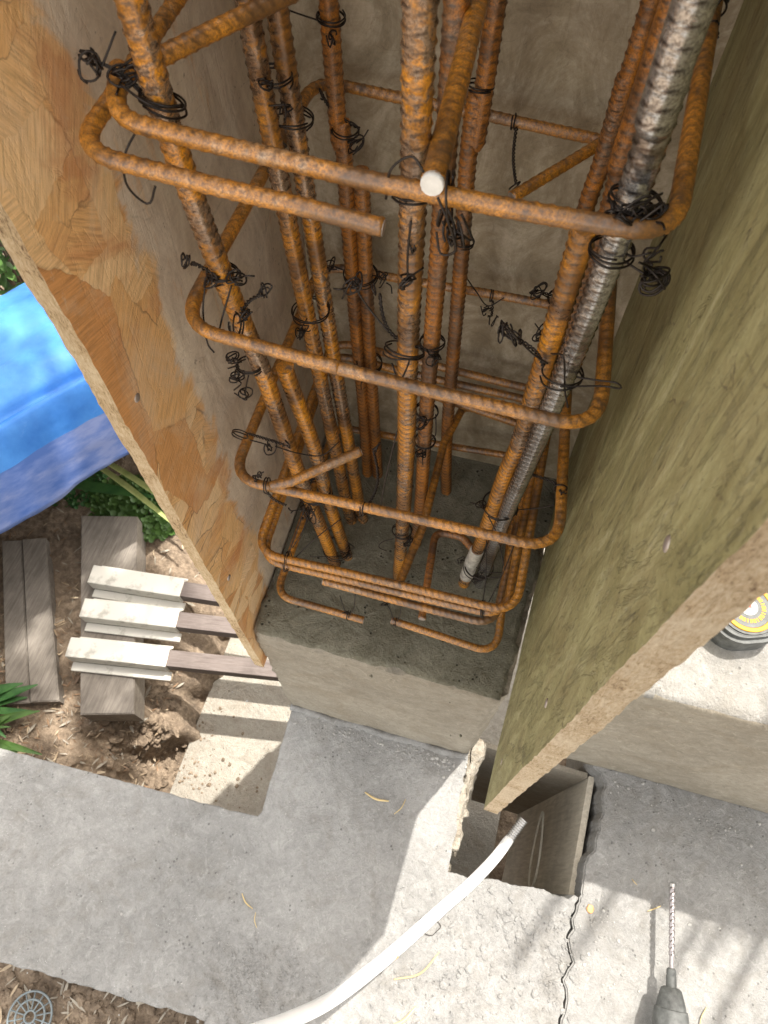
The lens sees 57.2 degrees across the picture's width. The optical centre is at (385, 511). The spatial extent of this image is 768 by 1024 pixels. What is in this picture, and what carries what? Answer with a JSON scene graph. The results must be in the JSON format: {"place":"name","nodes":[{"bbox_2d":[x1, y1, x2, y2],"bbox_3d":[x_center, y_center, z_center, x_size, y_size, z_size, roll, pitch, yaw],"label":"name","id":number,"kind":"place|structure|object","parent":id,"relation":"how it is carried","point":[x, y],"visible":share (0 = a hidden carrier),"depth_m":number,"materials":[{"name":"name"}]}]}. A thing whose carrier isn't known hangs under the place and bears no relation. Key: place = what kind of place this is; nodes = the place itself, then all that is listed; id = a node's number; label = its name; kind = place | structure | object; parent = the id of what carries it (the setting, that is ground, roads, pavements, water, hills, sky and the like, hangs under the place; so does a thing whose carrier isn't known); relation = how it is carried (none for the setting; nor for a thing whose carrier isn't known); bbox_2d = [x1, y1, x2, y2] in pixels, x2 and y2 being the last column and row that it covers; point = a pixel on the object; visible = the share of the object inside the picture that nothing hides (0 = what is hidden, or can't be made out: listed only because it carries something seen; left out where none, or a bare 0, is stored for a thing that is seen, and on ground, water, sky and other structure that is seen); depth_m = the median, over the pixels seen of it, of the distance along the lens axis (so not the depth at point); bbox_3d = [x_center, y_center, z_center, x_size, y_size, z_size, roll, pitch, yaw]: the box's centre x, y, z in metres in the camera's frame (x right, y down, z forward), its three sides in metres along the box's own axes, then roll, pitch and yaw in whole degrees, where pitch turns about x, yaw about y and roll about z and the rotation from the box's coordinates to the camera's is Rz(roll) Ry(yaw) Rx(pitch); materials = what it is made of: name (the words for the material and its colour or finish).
{"place":"outdoors","nodes":[
{"label":"outdoors","id":0,"kind":"place"},
{"bbox_2d":[0,254,566,1023],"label":"ground","id":1,"kind":"structure","parent":0,"point":[194,690],"depth_m":2.29,"materials":[{"name":"brown soil"}]},
{"bbox_2d":[0,240,24,294],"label":"leafy shrub","id":2,"kind":"object","parent":1,"relation":"on","point":[10,277],"visible":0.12,"depth_m":2.65,"materials":[{"name":"green plant"}]},
{"bbox_2d":[0,683,37,737],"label":"strap leaf plant","id":3,"kind":"object","parent":1,"relation":"on","point":[9,692],"visible":1,"depth_m":2.15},
{"bbox_2d":[0,710,41,754],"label":"strap leaf plant","id":4,"kind":"object","parent":1,"relation":"on","point":[9,745],"visible":0.83,"depth_m":2.09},
{"bbox_2d":[2,538,64,706],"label":"timber beam","id":5,"kind":"structure","parent":1,"relation":"on","point":[31,655],"depth_m":2.28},
{"bbox_2d":[0,964,138,1023],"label":"leaf litter","id":6,"kind":"object","parent":1,"relation":"on","point":[6,968],"visible":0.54,"depth_m":1.32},
{"bbox_2d":[51,467,107,509],"bbox_3d":[-1.171,-0.123,2.551,0.351,0.054,0.240,14,63,7],"label":"clover","id":7,"kind":"object","parent":1,"relation":"on","point":[99,475],"visible":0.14,"depth_m":2.52,"materials":[{"name":"green plant"}]},
{"bbox_2d":[0,534,195,788],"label":"soil clods","id":8,"kind":"object","parent":1,"relation":"on","point":[142,741],"visible":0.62,"depth_m":2.23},
{"bbox_2d":[0,458,196,787],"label":"leaf litter","id":9,"kind":"object","parent":1,"relation":"on","point":[54,759],"visible":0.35,"depth_m":2.22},
{"bbox_2d":[0,457,199,1023],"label":"twig litter","id":10,"kind":"object","parent":1,"relation":"on","point":[67,983],"visible":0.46,"depth_m":2.15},
{"bbox_2d":[0,964,203,1023],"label":"gravel","id":11,"kind":"structure","parent":1,"relation":"on","point":[37,976],"depth_m":1.32,"materials":[{"name":"gravel"}]},
{"bbox_2d":[6,990,52,1023],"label":"drain grate","id":12,"kind":"object","parent":11,"relation":"on","point":[33,999],"visible":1,"depth_m":1.30,"materials":[{"name":"grey plastic"}]},
{"bbox_2d":[80,516,145,721],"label":"timber beam","id":13,"kind":"structure","parent":1,"relation":"on","point":[115,541],"depth_m":2.28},
{"bbox_2d":[87,565,219,610],"bbox_3d":[-0.560,0.272,2.231,0.771,0.059,0.098,8,63,4],"label":"batten","id":14,"kind":"object","parent":13,"relation":"on","point":[141,584],"visible":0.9,"depth_m":2.23,"materials":[{"name":"white wood"}]},
{"bbox_2d":[79,598,237,641],"bbox_3d":[-0.561,0.358,2.186,0.771,0.059,0.098,6,62,3],"label":"batten","id":15,"kind":"object","parent":13,"relation":"on","point":[135,616],"visible":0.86,"depth_m":2.18,"materials":[{"name":"white paint"}]},
{"bbox_2d":[65,637,277,680],"bbox_3d":[-0.591,0.463,2.131,0.745,0.059,0.098,5,62,3],"label":"batten","id":16,"kind":"object","parent":13,"relation":"on","point":[136,656],"visible":0.9,"depth_m":2.12,"materials":[{"name":"white paint"}]},
{"bbox_2d":[84,474,174,542],"bbox_3d":[-0.879,-0.023,2.497,0.404,0.058,0.279,14,63,7],"label":"clover","id":17,"kind":"object","parent":1,"relation":"on","point":[155,525],"visible":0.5,"depth_m":2.48,"materials":[{"name":"green plant"}]},
{"bbox_2d":[100,463,169,522],"bbox_3d":[-0.810,-0.163,2.451,0.537,0.060,0.342,26,65,13],"label":"long leaf plant","id":18,"kind":"object","parent":1,"relation":"on","point":[127,486],"visible":0.26,"depth_m":2.40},
{"bbox_2d":[74,480,154,497],"bbox_3d":[-0.960,-0.132,2.451,0.426,0.074,0.170,14,63,7],"label":"strap leaf","id":19,"kind":"object","parent":18,"relation":"attached to","point":[93,486],"visible":0.32,"depth_m":2.41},
{"bbox_2d":[0,433,577,1023],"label":"concrete foundation","id":20,"kind":"object","parent":1,"relation":"on","point":[70,839],"visible":0.67,"depth_m":1.27,"materials":[{"name":"concrete"}]},
{"bbox_2d":[0,0,325,667],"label":"formwork panel","id":21,"kind":"object","parent":20,"relation":"on","point":[93,249],"visible":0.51,"depth_m":0.54,"materials":[{"name":"wood"}]},
{"bbox_2d":[13,721,431,1015],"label":"concrete crumbs","id":22,"kind":"object","parent":20,"relation":"on","point":[134,910],"visible":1,"depth_m":1.35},
{"bbox_2d":[113,0,340,566],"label":"vertical rebar","id":23,"kind":"object","parent":20,"relation":"on","point":[135,17],"visible":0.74,"depth_m":0.46,"materials":[{"name":"metal"}]},
{"bbox_2d":[77,30,187,204],"bbox_3d":[-0.135,-0.215,0.386,0.052,0.074,0.043,-6,62,-3],"label":"wire tie","id":24,"kind":"object","parent":23,"relation":"attached to","point":[90,59],"visible":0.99,"depth_m":0.37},
{"bbox_2d":[180,252,254,352],"bbox_3d":[-0.120,-0.164,0.513,0.046,0.086,0.036,-23,65,-12],"label":"wire tie","id":25,"kind":"object","parent":23,"relation":"attached to","point":[212,276],"visible":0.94,"depth_m":0.50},
{"bbox_2d":[161,0,299,66],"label":"hook bar","id":26,"kind":"object","parent":23,"relation":"attached to","point":[184,45],"visible":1,"depth_m":0.38,"materials":[{"name":"metal"}]},
{"bbox_2d":[225,351,261,400],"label":"wire tie","id":27,"kind":"object","parent":23,"relation":"attached to","point":[238,370],"visible":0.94,"depth_m":0.61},
{"bbox_2d":[231,429,339,456],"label":"wire tie","id":28,"kind":"object","parent":23,"relation":"attached to","point":[266,439],"visible":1,"depth_m":0.70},
{"bbox_2d":[292,478,330,517],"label":"wire tie","id":29,"kind":"object","parent":23,"relation":"attached to","point":[308,507],"visible":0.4,"depth_m":0.87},
{"bbox_2d":[169,911,333,1023],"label":"concrete crumbs","id":30,"kind":"object","parent":20,"relation":"on","point":[253,987],"visible":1,"depth_m":1.23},
{"bbox_2d":[234,0,356,524],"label":"vertical rebar","id":31,"kind":"object","parent":20,"relation":"on","point":[254,48],"visible":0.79,"depth_m":0.61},
{"bbox_2d":[257,62,293,147],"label":"wire tie","id":32,"kind":"object","parent":31,"relation":"attached to","point":[270,83],"visible":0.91,"depth_m":0.49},
{"bbox_2d":[268,101,313,130],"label":"wire tie","id":33,"kind":"object","parent":31,"relation":"attached to","point":[286,106],"visible":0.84,"depth_m":0.53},
{"bbox_2d":[291,296,329,340],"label":"wire tie","id":34,"kind":"object","parent":31,"relation":"attached to","point":[302,331],"visible":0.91,"depth_m":0.70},
{"bbox_2d":[276,360,351,560],"bbox_3d":[-0.075,-0.026,0.884,0.064,0.521,0.018,-38,69,-18],"label":"vertical rebar","id":35,"kind":"object","parent":20,"relation":"on","point":[289,382],"visible":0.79,"depth_m":0.75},
{"bbox_2d":[310,536,354,561],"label":"wire tie","id":36,"kind":"object","parent":35,"relation":"attached to","point":[348,554],"visible":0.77,"depth_m":1.04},
{"bbox_2d":[266,7,367,523],"bbox_3d":[-0.054,-0.193,0.741,0.060,0.931,0.019,4,62,2],"label":"vertical rebar","id":37,"kind":"object","parent":20,"relation":"on","point":[279,27],"visible":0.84,"depth_m":0.63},
{"bbox_2d":[318,0,371,477],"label":"vertical rebar","id":38,"kind":"object","parent":20,"relation":"on","point":[333,69],"visible":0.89,"depth_m":0.68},
{"bbox_2d":[289,9,345,47],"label":"wire tie","id":39,"kind":"object","parent":38,"relation":"attached to","point":[343,13],"visible":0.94,"depth_m":0.55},
{"bbox_2d":[319,88,368,154],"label":"wire tie","id":40,"kind":"object","parent":38,"relation":"attached to","point":[353,140],"visible":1,"depth_m":0.63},
{"bbox_2d":[232,691,467,778],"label":"concrete crumbs","id":41,"kind":"object","parent":20,"relation":"on","point":[432,758],"visible":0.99,"depth_m":1.41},
{"bbox_2d":[353,165,382,478],"bbox_3d":[-0.017,-0.186,0.929,0.028,0.590,0.019,14,63,7],"label":"vertical rebar","id":42,"kind":"object","parent":20,"relation":"on","point":[363,239],"visible":0.79,"depth_m":0.84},
{"bbox_2d":[326,257,392,293],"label":"wire tie","id":43,"kind":"object","parent":42,"relation":"attached to","point":[377,277],"visible":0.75,"depth_m":0.78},
{"bbox_2d":[251,816,526,1023],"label":"hose","id":44,"kind":"object","parent":20,"relation":"on","point":[349,986],"visible":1,"depth_m":1.18,"materials":[{"name":"white plastic"}]},
{"bbox_2d":[275,458,530,736],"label":"concrete crumbs","id":45,"kind":"object","parent":20,"relation":"on","point":[371,676],"visible":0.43,"depth_m":1.05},
{"bbox_2d":[394,1006,415,1023],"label":"straw","id":46,"kind":"object","parent":20,"relation":"on","point":[402,1021],"visible":1,"depth_m":1.21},
{"bbox_2d":[393,0,439,579],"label":"vertical rebar","id":47,"kind":"object","parent":20,"relation":"on","point":[418,25],"visible":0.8,"depth_m":0.41,"materials":[{"name":"metal"}]},
{"bbox_2d":[333,271,424,376],"bbox_3d":[-0.001,-0.134,0.514,0.068,0.076,0.030,37,68,18],"label":"wire tie","id":48,"kind":"object","parent":47,"relation":"attached to","point":[354,282],"visible":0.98,"depth_m":0.51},
{"bbox_2d":[391,196,431,290],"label":"wire tie","id":49,"kind":"object","parent":47,"relation":"attached to","point":[405,281],"visible":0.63,"depth_m":0.42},
{"bbox_2d":[420,0,490,195],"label":"cross tie","id":50,"kind":"object","parent":47,"relation":"attached to","point":[440,149],"visible":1,"depth_m":0.37,"materials":[{"name":"metal"}]},
{"bbox_2d":[394,951,439,979],"bbox_3d":[0.059,0.805,1.239,0.093,0.005,0.015,-24,65,-12],"label":"straw","id":51,"kind":"object","parent":20,"relation":"on","point":[424,970],"visible":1,"depth_m":1.24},
{"bbox_2d":[411,0,470,546],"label":"vertical rebar","id":52,"kind":"object","parent":20,"relation":"on","point":[453,13],"visible":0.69,"depth_m":0.60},
{"bbox_2d":[415,433,435,464],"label":"wire tie","id":53,"kind":"object","parent":52,"relation":"attached to","point":[423,453],"visible":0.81,"depth_m":0.83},
{"bbox_2d":[416,402,438,439],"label":"wire tie","id":54,"kind":"object","parent":52,"relation":"attached to","point":[425,424],"visible":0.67,"depth_m":0.78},
{"bbox_2d":[419,334,444,366],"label":"wire tie","id":55,"kind":"object","parent":52,"relation":"attached to","point":[436,357],"visible":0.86,"depth_m":0.68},
{"bbox_2d":[288,885,642,1023],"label":"concrete crumbs","id":56,"kind":"object","parent":20,"relation":"on","point":[499,996],"visible":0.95,"depth_m":1.24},
{"bbox_2d":[448,738,486,871],"bbox_3d":[0.152,0.594,1.442,0.050,0.154,0.259,19,64,10],"label":"rubble strip","id":57,"kind":"object","parent":20,"relation":"attached to","point":[476,754],"visible":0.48,"depth_m":1.40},
{"bbox_2d":[441,0,507,495],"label":"vertical rebar","id":58,"kind":"object","parent":20,"relation":"on","point":[477,113],"visible":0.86,"depth_m":0.62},
{"bbox_2d":[396,408,468,581],"bbox_3d":[0.061,-0.029,0.930,0.028,0.015,0.303,19,64,10],"label":"cross tie","id":59,"kind":"object","parent":58,"relation":"attached to","point":[427,509],"visible":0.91,"depth_m":0.93,"materials":[{"name":"metal"}]},
{"bbox_2d":[381,597,400,626],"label":"wire tie","id":60,"kind":"object","parent":59,"relation":"hanging from","point":[386,604],"visible":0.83,"depth_m":0.94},
{"bbox_2d":[378,523,412,550],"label":"wire tie","id":61,"kind":"object","parent":59,"relation":"attached to","point":[408,538],"visible":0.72,"depth_m":0.90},
{"bbox_2d":[450,231,474,250],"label":"wire tie","id":62,"kind":"object","parent":58,"relation":"attached to","point":[467,247],"visible":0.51,"depth_m":0.70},
{"bbox_2d":[468,77,494,93],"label":"wire tie","id":63,"kind":"object","parent":58,"relation":"attached to","point":[487,91],"visible":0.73,"depth_m":0.56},
{"bbox_2d":[400,886,584,1017],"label":"concrete chips","id":64,"kind":"object","parent":20,"relation":"on","point":[510,934],"visible":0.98,"depth_m":1.26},
{"bbox_2d":[288,0,743,478],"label":"formwork panel","id":65,"kind":"object","parent":20,"relation":"on","point":[560,61],"visible":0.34,"depth_m":0.70,"materials":[{"name":"wood"}]},
{"bbox_2d":[458,230,595,587],"bbox_3d":[0.121,-0.021,0.752,0.026,0.751,0.091,3,62,1],"label":"vertical rebar","id":66,"kind":"object","parent":20,"relation":"on","point":[571,273],"visible":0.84,"depth_m":0.52,"materials":[{"name":"orange metal"}]},
{"bbox_2d":[418,529,472,620],"bbox_3d":[0.067,0.081,0.976,0.065,0.012,0.140,34,67,16],"label":"hook bar","id":67,"kind":"object","parent":66,"relation":"attached to","point":[462,538],"visible":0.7,"depth_m":0.99,"materials":[{"name":"metal"}]},
{"bbox_2d":[457,556,528,583],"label":"wire tie","id":68,"kind":"object","parent":66,"relation":"attached to","point":[476,576],"visible":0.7,"depth_m":0.98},
{"bbox_2d":[497,319,621,407],"bbox_3d":[0.124,-0.109,0.502,0.096,0.051,0.033,29,66,14],"label":"wire tie","id":69,"kind":"object","parent":66,"relation":"attached to","point":[512,336],"visible":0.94,"depth_m":0.50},
{"bbox_2d":[471,742,587,813],"bbox_3d":[0.295,0.700,1.813,0.247,0.860,0.013,14,63,7],"label":"hole","id":70,"kind":"object","parent":20,"relation":"attached to","point":[557,779],"visible":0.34,"depth_m":1.67,"materials":[{"name":"wood"}]},
{"bbox_2d":[528,811,543,886],"bbox_3d":[0.359,0.810,1.676,0.006,0.106,0.188,14,63,7],"label":"plastic tie loop","id":71,"kind":"object","parent":20,"relation":"attached to","point":[540,848],"visible":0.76,"depth_m":1.68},
{"bbox_2d":[501,776,593,894],"bbox_3d":[0.382,0.835,1.758,0.024,0.830,0.241,16,63,8],"label":"hole lining board","id":72,"kind":"object","parent":20,"relation":"attached to","point":[566,812],"visible":0.74,"depth_m":1.59,"materials":[{"name":"brown wood"}]},
{"bbox_2d":[506,0,670,533],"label":"vertical rebar","id":73,"kind":"object","parent":20,"relation":"on","point":[618,158],"visible":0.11,"depth_m":0.45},
{"bbox_2d":[276,426,513,652],"bbox_3d":[0.034,0.023,1.029,0.329,0.051,0.306,14,63,7],"label":"stirrup","id":74,"kind":"object","parent":73,"relation":"attached to","point":[489,647],"visible":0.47,"depth_m":0.99,"materials":[{"name":"metal"}]},
{"bbox_2d":[339,594,355,620],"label":"wire tie","id":75,"kind":"object","parent":74,"relation":"attached to","point":[347,612],"visible":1,"depth_m":0.97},
{"bbox_2d":[258,341,550,612],"bbox_3d":[0.035,-0.054,0.890,0.331,0.070,0.309,14,63,7],"label":"stirrup","id":76,"kind":"object","parent":73,"relation":"attached to","point":[510,604],"visible":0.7,"depth_m":0.85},
{"bbox_2d":[282,504,340,571],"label":"wire tie","id":77,"kind":"object","parent":76,"relation":"attached to","point":[309,518],"visible":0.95,"depth_m":0.86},
{"bbox_2d":[322,399,524,624],"bbox_3d":[0.069,-0.019,0.926,0.227,0.049,0.303,14,63,7],"label":"stirrup","id":78,"kind":"object","parent":73,"relation":"attached to","point":[427,608],"visible":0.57,"depth_m":0.88,"materials":[{"name":"metal"}]},
{"bbox_2d":[532,323,564,345],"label":"wire tie","id":79,"kind":"object","parent":73,"relation":"attached to","point":[537,334],"visible":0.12,"depth_m":0.65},
{"bbox_2d":[474,0,718,588],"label":"vertical rebar","id":80,"kind":"object","parent":20,"relation":"on","point":[686,25],"visible":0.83,"depth_m":0.34,"materials":[{"name":"metal"}]},
{"bbox_2d":[79,0,722,239],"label":"stirrup","id":81,"kind":"object","parent":80,"relation":"attached to","point":[107,105],"visible":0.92,"depth_m":0.37,"materials":[{"name":"metal"}]},
{"bbox_2d":[385,155,473,255],"bbox_3d":[0.025,-0.158,0.361,0.025,0.042,0.048,-39,69,-19],"label":"wire tie","id":82,"kind":"object","parent":81,"relation":"attached to","point":[449,220],"visible":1,"depth_m":0.36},
{"bbox_2d":[604,181,670,238],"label":"wire tie","id":83,"kind":"object","parent":81,"relation":"attached to","point":[646,211],"visible":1,"depth_m":0.34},
{"bbox_2d":[711,0,729,38],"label":"wire tie","id":84,"kind":"object","parent":81,"relation":"attached to","point":[726,2],"visible":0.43,"depth_m":0.42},
{"bbox_2d":[470,491,554,565],"bbox_3d":[0.131,0.002,0.785,0.073,0.051,0.077,-41,69,-19],"label":"wire tie","id":85,"kind":"object","parent":80,"relation":"attached to","point":[486,505],"visible":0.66,"depth_m":0.79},
{"bbox_2d":[588,234,670,296],"bbox_3d":[0.139,-0.144,0.396,0.050,0.033,0.027,24,65,12],"label":"wire tie","id":86,"kind":"object","parent":80,"relation":"attached to","point":[656,274],"visible":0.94,"depth_m":0.39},
{"bbox_2d":[576,0,658,211],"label":"vertical rebar","id":87,"kind":"object","parent":20,"relation":"on","point":[612,120],"visible":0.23,"depth_m":0.55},
{"bbox_2d":[264,354,536,616],"bbox_3d":[0.031,-0.043,0.907,0.318,0.067,0.305,14,63,7],"label":"stirrup","id":88,"kind":"object","parent":87,"relation":"attached to","point":[523,520],"visible":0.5,"depth_m":0.87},
{"bbox_2d":[480,540,513,617],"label":"wire tie","id":89,"kind":"object","parent":88,"relation":"attached to","point":[482,612],"visible":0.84,"depth_m":0.83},
{"bbox_2d":[185,78,616,428],"bbox_3d":[0.038,-0.227,0.567,0.318,0.039,0.310,14,63,7],"label":"stirrup","id":90,"kind":"object","parent":87,"relation":"attached to","point":[593,413],"visible":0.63,"depth_m":0.51,"materials":[{"name":"metal"}]},
{"bbox_2d":[228,282,272,333],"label":"wire tie","id":91,"kind":"object","parent":90,"relation":"attached to","point":[245,312],"visible":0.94,"depth_m":0.52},
{"bbox_2d":[509,113,520,189],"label":"wire tie","id":92,"kind":"object","parent":90,"relation":"attached to","point":[515,129],"visible":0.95,"depth_m":0.62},
{"bbox_2d":[508,137,599,198],"bbox_3d":[0.150,-0.294,0.601,0.107,0.025,0.011,-30,66,-15],"label":"hook bar","id":93,"kind":"object","parent":90,"relation":"attached to","point":[545,176],"visible":0.75,"depth_m":0.60,"materials":[{"name":"metal"}]},
{"bbox_2d":[234,264,571,548],"bbox_3d":[0.041,-0.128,0.747,0.336,0.030,0.310,14,63,7],"label":"stirrup","id":94,"kind":"object","parent":87,"relation":"attached to","point":[545,541],"visible":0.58,"depth_m":0.69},
{"bbox_2d":[252,471,292,512],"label":"wire tie","id":95,"kind":"object","parent":94,"relation":"attached to","point":[258,475],"visible":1,"depth_m":0.69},
{"bbox_2d":[268,447,362,490],"bbox_3d":[-0.069,-0.041,0.696,0.098,0.020,0.016,-19,64,-10],"label":"hook bar","id":96,"kind":"object","parent":94,"relation":"attached to","point":[318,469],"visible":1,"depth_m":0.69,"materials":[{"name":"metal"}]},
{"bbox_2d":[359,431,397,516],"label":"wire tie","id":97,"kind":"object","parent":94,"relation":"attached to","point":[375,448],"visible":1,"depth_m":0.69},
{"bbox_2d":[467,279,503,326],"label":"wire tie","id":98,"kind":"object","parent":94,"relation":"attached to","point":[491,310],"visible":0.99,"depth_m":0.80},
{"bbox_2d":[532,474,567,494],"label":"wire tie","id":99,"kind":"object","parent":94,"relation":"attached to","point":[547,480],"visible":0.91,"depth_m":0.68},
{"bbox_2d":[529,282,552,303],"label":"wire tie","id":100,"kind":"object","parent":87,"relation":"attached to","point":[535,290],"visible":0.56,"depth_m":0.72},
{"bbox_2d":[484,0,767,813],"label":"formwork panel","id":101,"kind":"object","parent":20,"relation":"on","point":[653,568],"visible":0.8,"depth_m":0.39,"materials":[{"name":"wood"}]},
{"bbox_2d":[558,759,767,1023],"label":"concrete floor slab","id":102,"kind":"structure","parent":1,"relation":"on","point":[731,954],"depth_m":1.29,"materials":[{"name":"concrete"}]},
{"bbox_2d":[566,640,767,812],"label":"concrete step block","id":103,"kind":"structure","parent":102,"relation":"on","point":[696,721],"depth_m":1.04,"materials":[{"name":"concrete"}]},
{"bbox_2d":[710,593,767,650],"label":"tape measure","id":104,"kind":"object","parent":103,"relation":"on","point":[747,629],"visible":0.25,"depth_m":0.95,"materials":[{"name":"yellow plastic"}]},
{"bbox_2d":[652,882,688,1023],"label":"hammer drill","id":105,"kind":"object","parent":102,"relation":"on","point":[669,1007],"visible":1,"depth_m":1.17,"materials":[{"name":"metal"}]},
{"bbox_2d":[574,772,766,1019],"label":"concrete crumbs","id":106,"kind":"object","parent":102,"relation":"on","point":[603,910],"visible":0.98,"depth_m":1.29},
{"bbox_2d":[170,532,548,878],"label":"concrete slab","id":107,"kind":"structure","parent":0,"point":[265,732],"depth_m":2.32,"materials":[{"name":"beige concrete"}]},
{"bbox_2d":[153,690,265,815],"bbox_3d":[-0.474,0.833,2.294,0.682,0.008,0.514,39,69,18],"label":"pit debris","id":108,"kind":"object","parent":107,"relation":"on","point":[223,760],"visible":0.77,"depth_m":2.29,"materials":[{"name":"brown soil"}]},
{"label":"garden rack","id":109,"kind":"object","parent":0,"visible":0},
{"bbox_2d":[0,283,129,533],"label":"tarpaulin","id":110,"kind":"object","parent":109,"relation":"on","point":[59,439],"visible":0.24,"depth_m":1.91,"materials":[{"name":"plastic"}]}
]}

